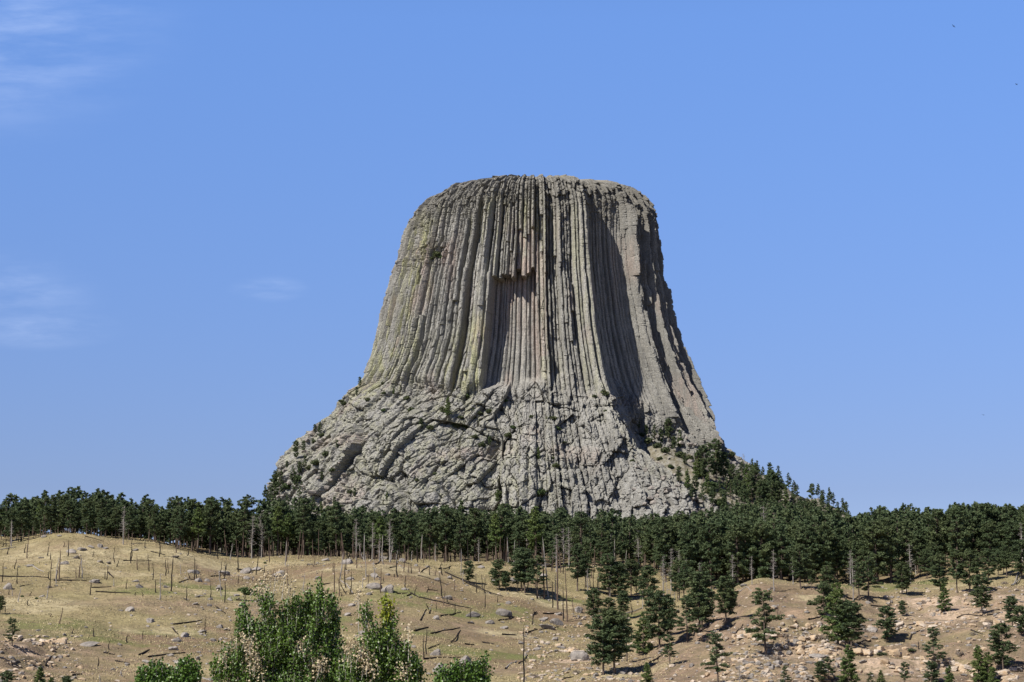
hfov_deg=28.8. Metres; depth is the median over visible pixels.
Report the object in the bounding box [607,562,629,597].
pine tree
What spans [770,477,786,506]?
pine tree
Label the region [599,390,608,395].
shrub
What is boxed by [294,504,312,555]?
pine tree
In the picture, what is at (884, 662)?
sandstone block
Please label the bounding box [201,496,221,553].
pine tree
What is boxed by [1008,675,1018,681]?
sandstone block
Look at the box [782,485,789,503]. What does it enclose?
pine tree
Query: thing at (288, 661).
broadleaf tree
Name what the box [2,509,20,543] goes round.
pine tree
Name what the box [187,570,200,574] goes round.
boulder
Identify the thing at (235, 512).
pine tree
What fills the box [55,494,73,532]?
pine tree
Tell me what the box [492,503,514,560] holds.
pine tree
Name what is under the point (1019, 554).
pine tree
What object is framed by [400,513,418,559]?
pine tree
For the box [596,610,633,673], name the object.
pine tree
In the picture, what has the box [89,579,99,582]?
boulder
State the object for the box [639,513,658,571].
pine tree
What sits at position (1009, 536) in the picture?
pine tree
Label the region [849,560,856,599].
dead tree
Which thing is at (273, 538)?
pine tree
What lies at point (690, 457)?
shrub
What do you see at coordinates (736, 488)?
pine tree
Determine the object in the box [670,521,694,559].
pine tree
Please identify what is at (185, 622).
fallen log
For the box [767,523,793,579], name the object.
pine tree
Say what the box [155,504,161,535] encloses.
pine tree
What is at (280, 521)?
pine tree
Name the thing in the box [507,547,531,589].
pine tree
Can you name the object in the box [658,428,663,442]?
pine tree
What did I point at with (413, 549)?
pine tree
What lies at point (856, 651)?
sandstone block
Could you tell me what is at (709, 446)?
pine tree
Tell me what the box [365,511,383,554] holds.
pine tree
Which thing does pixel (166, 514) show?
pine tree
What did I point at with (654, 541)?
pine tree
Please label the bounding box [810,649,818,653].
sandstone block
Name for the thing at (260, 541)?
dead tree
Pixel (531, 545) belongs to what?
pine tree
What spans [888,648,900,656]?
sandstone block
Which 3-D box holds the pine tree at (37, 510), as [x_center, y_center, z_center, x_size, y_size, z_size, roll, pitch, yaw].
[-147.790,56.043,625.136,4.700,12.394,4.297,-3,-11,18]
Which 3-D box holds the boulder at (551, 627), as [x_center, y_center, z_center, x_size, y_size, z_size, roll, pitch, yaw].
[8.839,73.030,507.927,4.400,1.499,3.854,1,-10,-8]
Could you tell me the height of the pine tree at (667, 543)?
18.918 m
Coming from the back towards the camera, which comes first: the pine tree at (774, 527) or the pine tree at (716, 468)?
the pine tree at (716, 468)
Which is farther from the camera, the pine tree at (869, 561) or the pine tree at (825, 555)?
the pine tree at (825, 555)
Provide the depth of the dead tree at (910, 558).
557.93 m
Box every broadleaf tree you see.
[129,653,204,681]
[209,564,355,681]
[332,586,427,681]
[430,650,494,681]
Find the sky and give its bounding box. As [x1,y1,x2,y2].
[0,0,1023,544]
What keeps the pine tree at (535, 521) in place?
on the ground at (473, 633)
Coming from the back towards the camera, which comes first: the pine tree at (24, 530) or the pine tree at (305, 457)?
the pine tree at (305, 457)
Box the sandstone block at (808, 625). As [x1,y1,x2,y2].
[805,623,810,628]
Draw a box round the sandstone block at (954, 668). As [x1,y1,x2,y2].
[951,666,958,670]
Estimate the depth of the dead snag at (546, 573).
561.53 m
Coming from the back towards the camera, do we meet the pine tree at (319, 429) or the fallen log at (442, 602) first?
the pine tree at (319, 429)
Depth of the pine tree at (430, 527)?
650.80 m
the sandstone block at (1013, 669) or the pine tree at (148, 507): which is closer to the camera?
the sandstone block at (1013, 669)
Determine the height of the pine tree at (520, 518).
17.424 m
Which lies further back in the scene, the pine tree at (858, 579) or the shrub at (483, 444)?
the shrub at (483, 444)
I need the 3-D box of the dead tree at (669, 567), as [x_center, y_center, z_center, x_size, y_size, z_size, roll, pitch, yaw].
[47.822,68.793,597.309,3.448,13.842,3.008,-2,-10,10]
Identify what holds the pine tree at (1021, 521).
on the ground at (473, 633)
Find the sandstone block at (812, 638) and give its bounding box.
[810,635,817,640]
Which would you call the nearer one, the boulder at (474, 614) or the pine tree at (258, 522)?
the boulder at (474, 614)
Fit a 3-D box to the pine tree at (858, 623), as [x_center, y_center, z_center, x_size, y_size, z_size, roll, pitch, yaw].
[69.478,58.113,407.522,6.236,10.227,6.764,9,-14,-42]
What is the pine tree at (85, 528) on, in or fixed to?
on the ground at (473, 633)
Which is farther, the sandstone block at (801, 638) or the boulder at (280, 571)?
the boulder at (280, 571)
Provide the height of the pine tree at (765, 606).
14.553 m
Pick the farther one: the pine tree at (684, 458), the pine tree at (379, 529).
the pine tree at (684, 458)
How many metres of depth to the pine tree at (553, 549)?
640.07 m
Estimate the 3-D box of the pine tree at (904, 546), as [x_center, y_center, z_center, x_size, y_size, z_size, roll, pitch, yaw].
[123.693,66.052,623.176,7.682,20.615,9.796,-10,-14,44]
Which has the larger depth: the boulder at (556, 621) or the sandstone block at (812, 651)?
the boulder at (556, 621)
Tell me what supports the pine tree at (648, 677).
on the ground at (473, 633)
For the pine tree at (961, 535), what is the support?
on the ground at (473, 633)
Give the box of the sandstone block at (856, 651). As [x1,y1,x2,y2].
[853,648,862,654]
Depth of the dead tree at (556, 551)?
631.87 m
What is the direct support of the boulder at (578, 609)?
on the ground at (473, 633)
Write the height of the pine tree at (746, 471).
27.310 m
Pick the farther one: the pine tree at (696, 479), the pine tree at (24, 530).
the pine tree at (696, 479)
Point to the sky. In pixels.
(206, 206)
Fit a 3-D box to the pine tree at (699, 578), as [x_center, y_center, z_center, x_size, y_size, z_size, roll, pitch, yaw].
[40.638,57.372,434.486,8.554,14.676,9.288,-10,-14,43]
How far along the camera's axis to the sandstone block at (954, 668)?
367.90 m
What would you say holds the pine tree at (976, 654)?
on the ground at (473, 633)
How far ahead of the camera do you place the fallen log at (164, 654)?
419.29 m
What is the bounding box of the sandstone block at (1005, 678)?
[1002,675,1014,681]
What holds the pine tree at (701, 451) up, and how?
on the ground at (473, 633)
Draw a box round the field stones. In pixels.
[0,540,1023,681]
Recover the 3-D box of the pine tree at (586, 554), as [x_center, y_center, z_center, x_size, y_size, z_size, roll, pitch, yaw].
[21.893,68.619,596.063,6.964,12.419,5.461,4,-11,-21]
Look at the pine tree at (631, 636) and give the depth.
407.63 m
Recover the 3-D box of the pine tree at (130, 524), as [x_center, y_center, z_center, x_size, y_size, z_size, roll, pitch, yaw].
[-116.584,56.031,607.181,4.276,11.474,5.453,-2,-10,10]
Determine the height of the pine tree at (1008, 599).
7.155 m
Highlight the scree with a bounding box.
[0,586,1023,681]
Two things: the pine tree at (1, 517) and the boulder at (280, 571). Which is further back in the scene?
the pine tree at (1, 517)
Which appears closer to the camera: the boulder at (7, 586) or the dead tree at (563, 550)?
the boulder at (7, 586)
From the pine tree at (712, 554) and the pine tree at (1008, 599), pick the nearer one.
the pine tree at (1008, 599)
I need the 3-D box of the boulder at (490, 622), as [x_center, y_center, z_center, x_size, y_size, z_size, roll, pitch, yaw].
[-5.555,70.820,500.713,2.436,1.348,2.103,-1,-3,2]
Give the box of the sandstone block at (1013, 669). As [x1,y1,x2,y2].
[1007,667,1016,671]
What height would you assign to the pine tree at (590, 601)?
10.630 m
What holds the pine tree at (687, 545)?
on the ground at (473, 633)
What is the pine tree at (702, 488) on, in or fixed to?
on the rock tower
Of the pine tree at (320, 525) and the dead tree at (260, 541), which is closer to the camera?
the dead tree at (260, 541)
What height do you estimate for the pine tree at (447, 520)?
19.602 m
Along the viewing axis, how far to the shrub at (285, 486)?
1354.25 m
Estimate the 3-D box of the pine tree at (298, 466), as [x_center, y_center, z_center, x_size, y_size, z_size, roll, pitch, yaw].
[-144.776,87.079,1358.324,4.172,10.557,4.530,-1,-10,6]
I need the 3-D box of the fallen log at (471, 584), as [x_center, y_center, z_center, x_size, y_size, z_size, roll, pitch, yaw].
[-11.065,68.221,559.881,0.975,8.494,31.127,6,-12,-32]
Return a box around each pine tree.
[0,504,5,528]
[0,510,5,538]
[0,596,6,611]
[0,670,17,681]
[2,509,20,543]
[2,617,20,645]
[15,499,29,540]
[19,514,29,537]
[32,666,45,681]
[33,519,39,536]
[34,496,55,534]
[35,500,45,535]
[40,516,49,534]
[42,494,63,534]
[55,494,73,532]
[60,500,76,532]
[61,675,73,681]
[65,513,75,527]
[74,515,83,530]
[80,498,96,533]
[81,517,90,532]
[88,506,97,534]
[95,498,108,532]
[96,510,107,536]
[100,499,112,536]
[109,519,114,537]
[110,506,121,537]
[116,513,125,538]
[119,500,130,537]
[121,506,137,539]
[125,505,138,539]
[133,502,141,537]
[135,515,147,539]
[142,499,156,539]
[144,506,162,541]
[149,513,163,542]
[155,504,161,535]
[161,497,176,543]
[166,505,183,543]
[170,507,185,547]
[170,507,189,548]
[182,498,204,550]
[190,507,206,552]
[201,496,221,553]
[219,519,230,552]
[226,508,248,550]
[231,499,257,556]
[234,494,257,555]
[248,525,262,555]
[256,514,271,555]
[257,515,272,555]
[268,474,278,498]
[268,521,281,553]
[270,506,287,555]
[271,501,292,554]
[275,470,283,497]
[282,513,295,554]
[291,497,316,554]
[291,512,301,554]
[292,440,299,456]
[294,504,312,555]
[297,461,301,474]
[301,440,305,449]
[302,455,306,471]
[304,522,315,554]
[312,531,325,549]
[313,519,330,555]
[317,421,322,432]
[325,501,345,556]
[327,509,346,550]
[344,535,354,553]
[347,513,364,557]
[354,526,365,555]
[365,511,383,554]
[365,516,381,559]
[370,516,387,559]
[384,513,401,559]
[388,536,397,559]
[394,525,402,558]
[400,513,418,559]
[407,541,416,559]
[415,508,440,553]
[416,515,431,558]
[418,418,422,427]
[434,505,456,557]
[434,507,454,561]
[444,396,451,414]
[452,515,470,561]
[457,538,466,555]
[460,561,474,581]
[464,508,484,560]
[484,519,494,560]
[486,514,504,559]
[488,559,508,589]
[489,507,513,558]
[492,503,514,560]
[494,488,499,503]
[501,571,512,590]
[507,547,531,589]
[508,522,529,551]
[511,548,537,592]
[512,515,530,547]
[524,555,549,595]
[525,506,546,558]
[527,531,539,549]
[536,446,540,458]
[547,540,555,568]
[551,523,566,565]
[563,544,589,590]
[568,511,592,552]
[575,550,596,587]
[583,588,603,617]
[583,614,623,674]
[589,527,610,567]
[595,553,621,596]
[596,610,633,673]
[598,597,617,614]
[604,535,614,553]
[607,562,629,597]
[609,535,617,556]
[615,532,628,563]
[616,590,631,614]
[620,618,639,661]
[623,559,639,594]
[631,562,641,594]
[631,612,656,653]
[635,565,659,606]
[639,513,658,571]
[639,589,675,648]
[641,662,654,681]
[648,522,673,566]
[650,537,668,575]
[651,516,677,581]
[655,597,679,628]
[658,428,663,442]
[660,635,678,664]
[664,418,674,441]
[668,560,689,598]
[670,514,695,556]
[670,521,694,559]
[671,436,676,447]
[673,562,690,596]
[674,596,702,642]
[675,466,682,482]
[675,538,699,574]
[676,430,682,446]
[677,522,703,587]
[682,452,687,463]
[682,570,718,632]
[684,469,690,489]
[689,483,695,499]
[689,585,714,629]
[691,475,699,490]
[692,450,701,476]
[693,522,703,567]
[693,522,726,588]
[695,445,711,481]
[695,553,711,576]
[698,483,707,499]
[700,631,732,681]
[701,442,715,479]
[704,472,711,492]
[707,519,734,576]
[708,486,716,502]
[710,438,722,481]
[710,575,739,621]
[717,451,730,481]
[718,489,728,506]
[721,524,750,582]
[722,519,739,582]
[723,587,737,603]
[727,464,738,485]
[728,520,759,581]
[730,522,756,582]
[731,469,742,498]
[738,480,750,503]
[740,521,778,579]
[741,464,755,499]
[744,587,784,654]
[746,472,756,503]
[751,466,760,497]
[755,480,766,504]
[755,520,773,572]
[760,474,769,501]
[761,521,785,578]
[763,470,779,502]
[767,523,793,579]
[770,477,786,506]
[777,665,790,681]
[778,537,792,579]
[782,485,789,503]
[786,520,802,582]
[787,544,812,588]
[789,494,795,503]
[791,523,816,582]
[794,525,820,580]
[804,571,815,589]
[811,523,838,580]
[812,582,833,615]
[813,661,828,681]
[816,529,836,577]
[817,565,837,592]
[818,582,853,643]
[821,656,836,679]
[828,535,849,581]
[829,599,859,646]
[836,644,860,681]
[839,600,868,645]
[840,527,861,581]
[842,540,865,581]
[847,562,866,600]
[856,554,883,600]
[857,520,893,581]
[859,521,883,583]
[866,672,873,681]
[872,605,897,641]
[876,518,900,583]
[876,670,886,681]
[892,519,921,563]
[892,561,912,593]
[898,600,907,613]
[899,661,910,681]
[900,564,914,592]
[908,530,928,574]
[917,550,932,578]
[922,508,953,555]
[922,626,946,663]
[922,661,939,681]
[925,553,951,589]
[926,542,939,565]
[936,584,953,611]
[942,508,961,566]
[944,507,971,563]
[944,665,954,681]
[946,505,974,563]
[947,550,967,592]
[956,549,983,591]
[964,510,985,552]
[968,574,993,612]
[968,644,989,681]
[969,552,982,567]
[971,503,997,547]
[978,520,1003,557]
[979,548,997,580]
[979,652,999,681]
[980,533,992,563]
[986,622,1020,669]
[987,669,996,681]
[989,506,1018,550]
[992,550,1003,574]
[995,545,1012,576]
[997,505,1022,550]
[1001,520,1018,561]
[1001,596,1018,626]
[1006,539,1023,578]
[1009,605,1023,635]
[1017,515,1023,550]
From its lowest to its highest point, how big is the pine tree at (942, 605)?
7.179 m
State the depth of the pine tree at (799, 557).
505.53 m
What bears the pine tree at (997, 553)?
on the ground at (473, 633)
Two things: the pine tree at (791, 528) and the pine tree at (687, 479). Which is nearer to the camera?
the pine tree at (791, 528)
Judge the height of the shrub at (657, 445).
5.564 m
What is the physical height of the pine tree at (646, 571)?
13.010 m
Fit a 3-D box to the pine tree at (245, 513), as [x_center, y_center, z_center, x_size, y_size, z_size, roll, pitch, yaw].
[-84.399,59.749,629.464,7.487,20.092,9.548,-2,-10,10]
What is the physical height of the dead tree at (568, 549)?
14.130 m
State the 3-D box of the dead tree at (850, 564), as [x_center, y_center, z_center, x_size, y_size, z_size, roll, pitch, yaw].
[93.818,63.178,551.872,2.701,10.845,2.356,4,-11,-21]
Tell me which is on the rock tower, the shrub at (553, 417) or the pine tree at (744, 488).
the shrub at (553, 417)
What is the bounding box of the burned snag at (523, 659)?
[523,629,524,681]
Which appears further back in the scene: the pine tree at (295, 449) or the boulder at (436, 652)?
the pine tree at (295, 449)
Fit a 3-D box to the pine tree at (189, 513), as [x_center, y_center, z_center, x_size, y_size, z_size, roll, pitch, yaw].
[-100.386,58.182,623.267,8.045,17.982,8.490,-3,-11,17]
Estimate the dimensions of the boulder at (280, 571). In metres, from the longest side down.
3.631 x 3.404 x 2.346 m
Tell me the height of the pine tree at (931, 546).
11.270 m
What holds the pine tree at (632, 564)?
on the ground at (473, 633)
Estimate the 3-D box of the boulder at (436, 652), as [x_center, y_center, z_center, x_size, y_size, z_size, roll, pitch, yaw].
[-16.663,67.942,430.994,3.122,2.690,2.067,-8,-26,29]
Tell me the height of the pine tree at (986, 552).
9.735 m
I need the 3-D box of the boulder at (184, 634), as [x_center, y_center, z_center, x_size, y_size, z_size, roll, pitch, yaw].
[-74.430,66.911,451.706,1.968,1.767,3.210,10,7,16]
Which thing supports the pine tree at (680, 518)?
on the ground at (473, 633)
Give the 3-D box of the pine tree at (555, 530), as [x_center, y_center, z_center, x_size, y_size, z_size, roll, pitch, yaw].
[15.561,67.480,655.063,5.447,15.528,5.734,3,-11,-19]
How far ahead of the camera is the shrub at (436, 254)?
1381.02 m
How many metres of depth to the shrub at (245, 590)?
513.92 m
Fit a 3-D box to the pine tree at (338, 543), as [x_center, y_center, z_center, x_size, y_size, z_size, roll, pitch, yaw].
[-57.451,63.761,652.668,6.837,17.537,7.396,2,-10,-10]
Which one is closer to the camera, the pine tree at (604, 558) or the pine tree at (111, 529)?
the pine tree at (604, 558)
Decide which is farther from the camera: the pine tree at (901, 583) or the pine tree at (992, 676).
the pine tree at (901, 583)
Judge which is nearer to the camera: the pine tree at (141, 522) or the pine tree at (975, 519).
the pine tree at (141, 522)
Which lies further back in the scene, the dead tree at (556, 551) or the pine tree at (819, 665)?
the dead tree at (556, 551)
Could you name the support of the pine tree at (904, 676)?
on the ground at (473, 633)
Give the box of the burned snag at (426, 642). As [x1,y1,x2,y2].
[424,630,428,653]
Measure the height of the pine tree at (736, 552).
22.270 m
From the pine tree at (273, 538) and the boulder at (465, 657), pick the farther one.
the pine tree at (273, 538)
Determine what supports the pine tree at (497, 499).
on the ground at (473, 633)
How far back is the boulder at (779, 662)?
357.06 m
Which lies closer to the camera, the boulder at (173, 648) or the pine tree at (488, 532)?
the boulder at (173, 648)
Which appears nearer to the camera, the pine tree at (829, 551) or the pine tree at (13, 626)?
the pine tree at (13, 626)
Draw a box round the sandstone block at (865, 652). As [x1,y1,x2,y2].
[862,650,869,654]
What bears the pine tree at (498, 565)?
on the ground at (473, 633)
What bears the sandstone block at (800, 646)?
on the ground at (473, 633)
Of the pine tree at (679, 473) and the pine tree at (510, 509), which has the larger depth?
the pine tree at (679, 473)
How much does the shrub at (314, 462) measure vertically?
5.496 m
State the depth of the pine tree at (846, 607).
389.13 m
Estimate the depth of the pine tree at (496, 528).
646.07 m
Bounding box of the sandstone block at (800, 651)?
[796,648,804,654]
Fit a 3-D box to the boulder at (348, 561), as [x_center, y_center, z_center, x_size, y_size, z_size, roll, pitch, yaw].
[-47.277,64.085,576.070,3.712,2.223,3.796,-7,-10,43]
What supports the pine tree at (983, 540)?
on the ground at (473, 633)
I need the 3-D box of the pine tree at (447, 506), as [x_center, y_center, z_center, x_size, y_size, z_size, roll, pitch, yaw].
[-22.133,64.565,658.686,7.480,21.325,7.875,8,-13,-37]
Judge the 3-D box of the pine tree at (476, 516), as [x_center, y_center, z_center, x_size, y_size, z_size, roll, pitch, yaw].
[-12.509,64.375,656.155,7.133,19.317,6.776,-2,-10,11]
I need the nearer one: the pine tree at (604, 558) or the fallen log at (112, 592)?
the fallen log at (112, 592)
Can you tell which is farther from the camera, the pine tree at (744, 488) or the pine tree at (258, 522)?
the pine tree at (744, 488)
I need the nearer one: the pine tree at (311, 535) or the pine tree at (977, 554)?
the pine tree at (977, 554)
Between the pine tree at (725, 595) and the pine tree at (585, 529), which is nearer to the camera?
the pine tree at (725, 595)
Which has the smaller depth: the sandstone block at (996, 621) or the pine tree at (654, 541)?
the sandstone block at (996, 621)
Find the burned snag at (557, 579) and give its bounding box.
[557,546,558,609]
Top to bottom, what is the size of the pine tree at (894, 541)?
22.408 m
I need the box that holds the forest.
[0,458,1023,582]
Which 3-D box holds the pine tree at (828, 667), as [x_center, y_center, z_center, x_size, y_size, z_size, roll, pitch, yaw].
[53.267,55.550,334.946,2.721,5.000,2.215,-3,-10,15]
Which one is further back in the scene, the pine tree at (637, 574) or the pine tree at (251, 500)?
the pine tree at (251, 500)
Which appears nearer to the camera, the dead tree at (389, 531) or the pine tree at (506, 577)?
the pine tree at (506, 577)
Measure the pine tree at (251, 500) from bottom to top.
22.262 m
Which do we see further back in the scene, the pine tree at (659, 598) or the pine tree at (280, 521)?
the pine tree at (280, 521)
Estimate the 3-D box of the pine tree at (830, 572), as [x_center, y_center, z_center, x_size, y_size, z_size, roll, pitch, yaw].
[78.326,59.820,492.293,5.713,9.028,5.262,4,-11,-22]
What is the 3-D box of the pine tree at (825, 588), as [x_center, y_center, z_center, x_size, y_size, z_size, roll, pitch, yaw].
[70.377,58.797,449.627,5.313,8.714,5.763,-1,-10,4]
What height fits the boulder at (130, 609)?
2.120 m
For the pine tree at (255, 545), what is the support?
on the ground at (473, 633)
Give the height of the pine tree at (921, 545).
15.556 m
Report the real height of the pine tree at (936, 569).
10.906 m
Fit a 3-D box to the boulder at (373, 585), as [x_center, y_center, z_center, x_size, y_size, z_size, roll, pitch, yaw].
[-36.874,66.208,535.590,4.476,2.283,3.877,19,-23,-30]
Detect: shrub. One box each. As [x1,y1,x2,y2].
[241,587,255,594]
[282,483,290,489]
[294,474,301,480]
[310,459,319,464]
[432,250,440,256]
[477,441,485,446]
[504,432,511,436]
[537,488,546,495]
[546,415,558,419]
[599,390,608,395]
[644,437,654,443]
[652,442,662,447]
[660,447,670,452]
[675,451,683,456]
[685,455,693,459]
[713,498,722,505]
[771,654,780,659]
[806,600,816,605]
[876,652,887,655]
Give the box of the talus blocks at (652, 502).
[268,429,802,518]
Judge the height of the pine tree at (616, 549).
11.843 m
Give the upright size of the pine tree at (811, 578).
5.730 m
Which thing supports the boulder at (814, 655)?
on the ground at (473, 633)
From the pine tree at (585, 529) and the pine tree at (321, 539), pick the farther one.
the pine tree at (585, 529)
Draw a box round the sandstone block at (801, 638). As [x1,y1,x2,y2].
[798,636,805,640]
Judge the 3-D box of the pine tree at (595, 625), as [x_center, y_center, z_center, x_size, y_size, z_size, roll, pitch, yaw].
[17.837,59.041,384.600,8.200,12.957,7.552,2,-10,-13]
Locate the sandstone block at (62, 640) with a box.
[57,638,66,643]
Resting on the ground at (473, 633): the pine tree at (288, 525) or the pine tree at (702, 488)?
the pine tree at (288, 525)
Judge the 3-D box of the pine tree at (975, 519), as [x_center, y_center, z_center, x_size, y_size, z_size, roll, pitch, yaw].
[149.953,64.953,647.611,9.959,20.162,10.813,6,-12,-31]
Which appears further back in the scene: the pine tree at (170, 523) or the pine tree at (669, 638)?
the pine tree at (170, 523)
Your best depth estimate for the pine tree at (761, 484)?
1281.93 m
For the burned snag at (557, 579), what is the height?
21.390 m
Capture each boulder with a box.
[3,583,12,589]
[60,561,68,564]
[66,549,76,553]
[80,641,99,646]
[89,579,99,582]
[125,606,134,611]
[146,618,154,622]
[168,646,177,649]
[172,638,181,641]
[180,632,189,636]
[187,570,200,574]
[240,567,251,573]
[272,570,284,576]
[343,559,352,563]
[366,583,381,588]
[381,584,393,592]
[430,649,440,655]
[460,655,471,663]
[466,611,480,616]
[485,620,494,623]
[496,608,511,616]
[539,624,555,629]
[550,618,563,625]
[570,651,588,660]
[575,606,582,612]
[773,660,782,664]
[809,653,827,657]
[867,627,877,631]
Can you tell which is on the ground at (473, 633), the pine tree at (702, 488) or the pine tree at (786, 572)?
the pine tree at (786, 572)
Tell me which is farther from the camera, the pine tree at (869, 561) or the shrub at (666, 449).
the shrub at (666, 449)
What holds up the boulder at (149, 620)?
on the ground at (473, 633)
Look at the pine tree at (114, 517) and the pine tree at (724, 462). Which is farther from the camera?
the pine tree at (724, 462)
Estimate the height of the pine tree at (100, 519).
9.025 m
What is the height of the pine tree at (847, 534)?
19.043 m
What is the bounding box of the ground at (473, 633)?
[0,446,1023,681]
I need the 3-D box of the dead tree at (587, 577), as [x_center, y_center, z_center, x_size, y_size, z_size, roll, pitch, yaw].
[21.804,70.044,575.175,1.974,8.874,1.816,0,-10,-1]
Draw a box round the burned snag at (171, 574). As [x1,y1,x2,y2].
[170,553,173,590]
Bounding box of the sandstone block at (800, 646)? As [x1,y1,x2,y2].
[795,645,804,650]
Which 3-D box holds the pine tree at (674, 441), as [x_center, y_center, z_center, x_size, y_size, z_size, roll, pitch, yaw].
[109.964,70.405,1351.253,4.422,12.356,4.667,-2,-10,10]
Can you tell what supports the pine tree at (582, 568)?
on the ground at (473, 633)
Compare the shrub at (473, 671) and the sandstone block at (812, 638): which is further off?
the sandstone block at (812, 638)
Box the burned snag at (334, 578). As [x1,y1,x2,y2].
[333,563,334,592]
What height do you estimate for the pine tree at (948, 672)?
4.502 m
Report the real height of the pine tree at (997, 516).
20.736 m
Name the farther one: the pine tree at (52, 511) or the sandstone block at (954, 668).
the pine tree at (52, 511)
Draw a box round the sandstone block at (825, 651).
[819,648,830,654]
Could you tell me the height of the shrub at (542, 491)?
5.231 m
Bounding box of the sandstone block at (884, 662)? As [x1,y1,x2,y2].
[880,659,889,665]
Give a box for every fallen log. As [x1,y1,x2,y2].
[0,574,47,577]
[54,579,86,580]
[95,591,129,592]
[148,652,184,656]
[173,620,200,624]
[420,596,471,608]
[425,657,459,658]
[430,627,459,633]
[445,571,501,595]
[649,650,668,662]
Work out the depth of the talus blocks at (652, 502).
1306.66 m
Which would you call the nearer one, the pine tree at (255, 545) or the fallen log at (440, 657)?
the fallen log at (440, 657)
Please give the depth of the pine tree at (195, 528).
616.06 m
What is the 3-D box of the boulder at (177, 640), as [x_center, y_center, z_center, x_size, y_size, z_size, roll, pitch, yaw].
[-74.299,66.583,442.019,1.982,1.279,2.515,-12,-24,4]
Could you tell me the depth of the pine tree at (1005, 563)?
551.26 m
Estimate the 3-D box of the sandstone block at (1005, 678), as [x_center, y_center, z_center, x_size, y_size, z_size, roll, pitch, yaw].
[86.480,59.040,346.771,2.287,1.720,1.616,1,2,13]
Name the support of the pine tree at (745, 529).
on the ground at (473, 633)
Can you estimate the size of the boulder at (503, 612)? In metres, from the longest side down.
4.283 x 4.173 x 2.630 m
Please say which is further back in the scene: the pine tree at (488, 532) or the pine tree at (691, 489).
the pine tree at (691, 489)
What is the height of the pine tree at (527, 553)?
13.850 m
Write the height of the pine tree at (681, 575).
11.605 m
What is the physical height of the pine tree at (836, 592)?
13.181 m
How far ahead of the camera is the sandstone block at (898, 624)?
434.26 m
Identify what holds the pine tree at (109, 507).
on the ground at (473, 633)
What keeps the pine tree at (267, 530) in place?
on the ground at (473, 633)
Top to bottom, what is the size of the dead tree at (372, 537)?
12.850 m
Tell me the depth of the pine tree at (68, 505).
613.57 m
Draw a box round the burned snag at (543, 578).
[542,548,544,598]
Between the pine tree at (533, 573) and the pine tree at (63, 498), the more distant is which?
the pine tree at (63, 498)
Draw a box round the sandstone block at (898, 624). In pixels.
[896,621,903,626]
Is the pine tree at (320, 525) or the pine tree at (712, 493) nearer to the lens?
the pine tree at (320, 525)
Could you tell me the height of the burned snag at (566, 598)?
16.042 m
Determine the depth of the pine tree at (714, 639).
339.30 m
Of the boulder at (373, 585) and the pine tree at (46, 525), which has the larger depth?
the pine tree at (46, 525)
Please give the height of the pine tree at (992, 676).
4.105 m
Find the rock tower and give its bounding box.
[263,174,749,521]
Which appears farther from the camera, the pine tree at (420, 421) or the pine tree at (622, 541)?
the pine tree at (420, 421)
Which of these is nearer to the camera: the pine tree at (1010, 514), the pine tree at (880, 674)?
the pine tree at (880, 674)
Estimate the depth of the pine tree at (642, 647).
433.80 m
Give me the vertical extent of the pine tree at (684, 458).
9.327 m
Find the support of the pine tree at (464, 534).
on the ground at (473, 633)
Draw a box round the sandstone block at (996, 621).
[993,620,1001,623]
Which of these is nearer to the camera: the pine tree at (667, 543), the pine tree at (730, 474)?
the pine tree at (667, 543)
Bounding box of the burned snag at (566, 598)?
[565,569,567,621]
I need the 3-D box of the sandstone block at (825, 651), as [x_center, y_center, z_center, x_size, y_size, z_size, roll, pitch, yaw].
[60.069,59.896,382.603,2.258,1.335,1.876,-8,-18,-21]
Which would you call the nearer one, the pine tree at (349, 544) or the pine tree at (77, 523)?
the pine tree at (77, 523)
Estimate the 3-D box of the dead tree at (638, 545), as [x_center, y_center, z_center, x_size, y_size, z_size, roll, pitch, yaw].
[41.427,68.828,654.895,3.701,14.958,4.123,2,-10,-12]
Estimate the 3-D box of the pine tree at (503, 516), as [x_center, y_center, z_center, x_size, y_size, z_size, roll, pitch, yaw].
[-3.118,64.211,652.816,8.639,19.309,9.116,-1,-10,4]
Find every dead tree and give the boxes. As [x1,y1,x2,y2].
[118,505,126,544]
[248,516,256,558]
[256,516,263,555]
[258,524,265,557]
[351,518,360,550]
[368,523,375,559]
[376,534,382,561]
[386,519,393,561]
[553,535,559,571]
[560,528,567,563]
[565,527,573,567]
[584,568,590,596]
[633,529,642,561]
[658,555,667,594]
[667,548,674,590]
[730,554,735,578]
[748,556,753,583]
[770,550,775,590]
[846,551,852,583]
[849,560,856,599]
[907,545,913,582]
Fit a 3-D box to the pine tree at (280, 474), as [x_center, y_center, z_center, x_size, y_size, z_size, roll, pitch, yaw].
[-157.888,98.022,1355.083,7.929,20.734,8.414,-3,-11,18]
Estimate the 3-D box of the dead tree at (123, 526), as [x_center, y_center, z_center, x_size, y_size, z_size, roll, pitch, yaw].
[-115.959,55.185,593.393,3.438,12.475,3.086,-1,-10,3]
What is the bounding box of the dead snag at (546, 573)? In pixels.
[542,537,548,596]
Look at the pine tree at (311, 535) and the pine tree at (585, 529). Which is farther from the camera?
the pine tree at (585, 529)
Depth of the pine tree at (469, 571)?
564.14 m
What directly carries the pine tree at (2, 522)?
on the ground at (473, 633)
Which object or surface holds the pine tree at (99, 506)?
on the ground at (473, 633)
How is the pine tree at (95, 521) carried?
on the ground at (473, 633)
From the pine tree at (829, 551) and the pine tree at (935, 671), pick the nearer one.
the pine tree at (935, 671)
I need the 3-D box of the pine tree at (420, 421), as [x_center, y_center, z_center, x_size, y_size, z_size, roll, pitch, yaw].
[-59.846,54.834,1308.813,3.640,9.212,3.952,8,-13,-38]
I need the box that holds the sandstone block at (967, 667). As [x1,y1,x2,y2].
[960,665,972,669]
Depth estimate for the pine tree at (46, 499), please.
607.97 m

